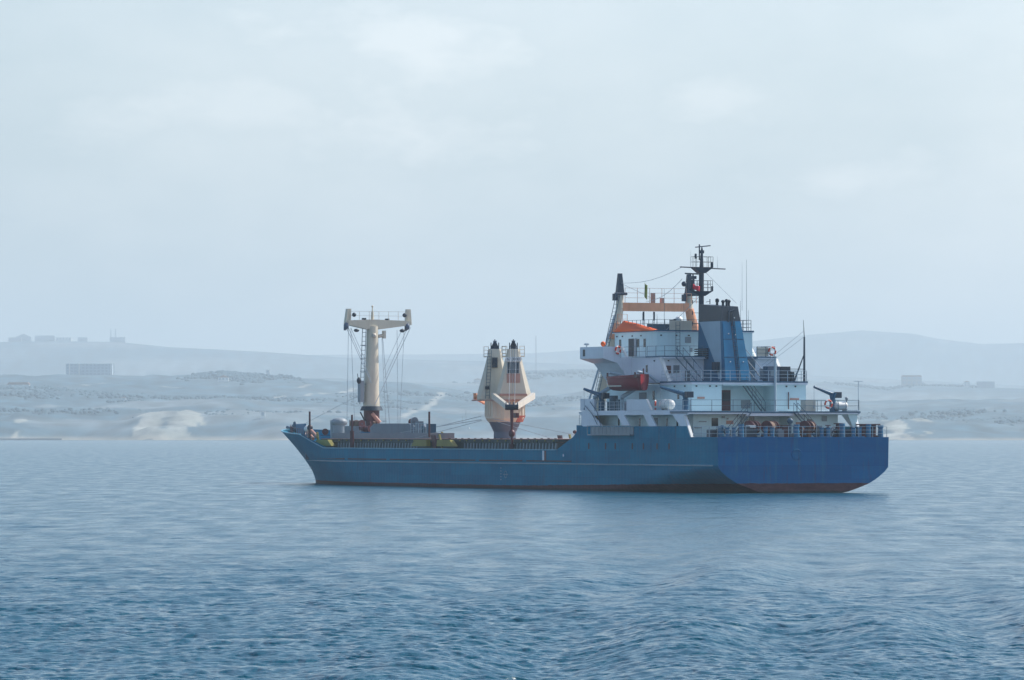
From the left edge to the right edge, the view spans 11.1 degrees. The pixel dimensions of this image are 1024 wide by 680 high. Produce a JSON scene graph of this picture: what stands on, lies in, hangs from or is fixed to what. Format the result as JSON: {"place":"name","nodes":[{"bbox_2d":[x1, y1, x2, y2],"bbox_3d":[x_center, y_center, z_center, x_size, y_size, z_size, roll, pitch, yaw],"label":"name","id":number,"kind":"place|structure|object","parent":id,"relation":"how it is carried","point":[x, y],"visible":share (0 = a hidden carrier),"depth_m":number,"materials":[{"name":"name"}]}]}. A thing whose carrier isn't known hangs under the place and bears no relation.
{"place":"outdoors","nodes":[
{"label":"outdoors","id":0,"kind":"place"},
{"bbox_2d":[0,440,1023,679],"bbox_3d":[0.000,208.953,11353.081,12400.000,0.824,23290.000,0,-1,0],"label":"sea","id":1,"kind":"structure","parent":0,"point":[196,560],"depth_m":214.53,"materials":[{"name":"teal liquid"}]},
{"bbox_2d":[281,244,888,492],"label":"cargo ship","id":2,"kind":"object","parent":1,"relation":"on","point":[743,416],"visible":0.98,"depth_m":531.51,"materials":[{"name":"paint"}]},
{"bbox_2d":[615,346,621,353],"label":"lifebuoy","id":3,"kind":"object","parent":2,"relation":"attached to","point":[616,347],"visible":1,"depth_m":533.48,"materials":[{"name":"orange plastic"}]},
{"bbox_2d":[606,368,648,390],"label":"lifeboat","id":4,"kind":"object","parent":2,"relation":"hanging from","point":[637,382],"visible":1,"depth_m":527.01,"materials":[{"name":"red plastic"}]},
{"bbox_2d":[613,320,656,331],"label":"tarpaulin","id":5,"kind":"object","parent":2,"relation":"attached to","point":[625,326],"visible":1,"depth_m":536.41,"materials":[{"name":"orange fabric"}]},
{"bbox_2d":[644,284,647,298],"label":"flag","id":6,"kind":"object","parent":2,"relation":"attached to","point":[645,292],"visible":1,"depth_m":542.82,"materials":[{"name":"green fabric"}]},
{"bbox_2d":[659,399,674,409],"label":"life raft","id":7,"kind":"object","parent":2,"relation":"on","point":[664,405],"visible":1,"depth_m":520.80,"materials":[{"name":"white plastic"}]},
{"bbox_2d":[693,284,699,290],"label":"flag","id":8,"kind":"object","parent":2,"relation":"attached to","point":[696,288],"visible":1,"depth_m":530.91,"materials":[{"name":"red fabric"}]},
{"bbox_2d":[768,347,775,355],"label":"lifebuoy","id":9,"kind":"object","parent":2,"relation":"attached to","point":[769,353],"visible":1,"depth_m":532.93,"materials":[{"name":"orange plastic"}]},
{"bbox_2d":[824,399,832,408],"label":"lifebuoy","id":10,"kind":"object","parent":2,"relation":"attached to","point":[830,401],"visible":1,"depth_m":522.08,"materials":[{"name":"orange plastic"}]},
{"bbox_2d":[834,402,847,410],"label":"life raft","id":11,"kind":"object","parent":2,"relation":"on","point":[842,406],"visible":1,"depth_m":523.50,"materials":[{"name":"white plastic"}]},
{"bbox_2d":[0,330,1023,439],"bbox_3d":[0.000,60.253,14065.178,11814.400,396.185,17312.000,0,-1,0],"label":"hills","id":12,"kind":"structure","parent":0,"point":[878,358],"depth_m":7569.21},
{"bbox_2d":[8,337,21,341],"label":"hall","id":13,"kind":"structure","parent":12,"relation":"on","point":[14,339],"depth_m":14386.28,"materials":[{"name":"concrete"}]},
{"bbox_2d":[7,382,30,385],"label":"house","id":14,"kind":"structure","parent":12,"relation":"on","point":[18,383],"depth_m":6921.21,"materials":[{"name":"concrete"}]},
{"bbox_2d":[17,334,31,341],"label":"shed","id":15,"kind":"structure","parent":12,"relation":"on","point":[26,338],"depth_m":14402.28,"materials":[{"name":"concrete"}]},
{"bbox_2d":[0,438,61,439],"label":"sea wall","id":16,"kind":"structure","parent":12,"relation":"on","point":[30,438],"depth_m":5524.03,"materials":[{"name":"grey concrete"}]},
{"bbox_2d":[35,336,55,340],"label":"shed","id":17,"kind":"structure","parent":12,"relation":"on","point":[45,338],"depth_m":14402.33,"materials":[{"name":"concrete"}]},
{"bbox_2d":[56,337,71,340],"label":"hall","id":18,"kind":"structure","parent":12,"relation":"on","point":[63,338],"depth_m":14386.28,"materials":[{"name":"concrete"}]},
{"bbox_2d":[78,337,87,341],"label":"tower block","id":19,"kind":"structure","parent":12,"relation":"on","point":[82,339],"depth_m":14406.27,"materials":[{"name":"concrete"}]},
{"bbox_2d":[66,363,113,374],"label":"apartment block","id":20,"kind":"structure","parent":12,"relation":"on","point":[91,369],"depth_m":7637.21,"materials":[{"name":"concrete"}]},
{"bbox_2d":[110,329,125,342],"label":"power plant","id":21,"kind":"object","parent":12,"relation":"on","point":[117,339],"visible":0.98,"depth_m":14386.33,"materials":[{"name":"concrete"}]},
{"bbox_2d":[218,375,228,381],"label":"house","id":22,"kind":"structure","parent":12,"relation":"on","point":[223,378],"depth_m":7290.57,"materials":[{"name":"concrete"}]},
{"bbox_2d":[260,411,264,418],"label":"house","id":23,"kind":"structure","parent":12,"relation":"on","point":[262,414],"depth_m":5693.04,"materials":[{"name":"concrete"}]},
{"bbox_2d":[474,378,480,383],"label":"house","id":24,"kind":"structure","parent":12,"relation":"on","point":[477,380],"depth_m":10297.73,"materials":[{"name":"concrete"}]},
{"bbox_2d":[0,369,1023,425],"bbox_3d":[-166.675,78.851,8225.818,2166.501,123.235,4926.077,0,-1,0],"label":"woods","id":25,"kind":"object","parent":12,"relation":"on","point":[243,378],"visible":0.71,"depth_m":6671.56,"materials":[{"name":"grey plant"}]},
{"bbox_2d":[535,338,536,366],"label":"lattice mast","id":26,"kind":"object","parent":12,"relation":"on","point":[536,352],"visible":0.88,"depth_m":10400.01,"materials":[{"name":"metal"}]},
{"bbox_2d":[901,375,921,385],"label":"house","id":27,"kind":"structure","parent":12,"relation":"on","point":[911,380],"depth_m":10292.20,"materials":[{"name":"concrete"}]},
{"bbox_2d":[964,381,969,386],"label":"house","id":28,"kind":"structure","parent":12,"relation":"on","point":[966,383],"depth_m":10298.49,"materials":[{"name":"concrete"}]},
{"bbox_2d":[976,381,994,387],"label":"house","id":29,"kind":"structure","parent":12,"relation":"on","point":[985,384],"depth_m":10292.86,"materials":[{"name":"concrete"}]},
{"bbox_2d":[0,0,1023,354],"label":"sky","id":30,"kind":"structure","parent":0,"point":[241,175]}
]}

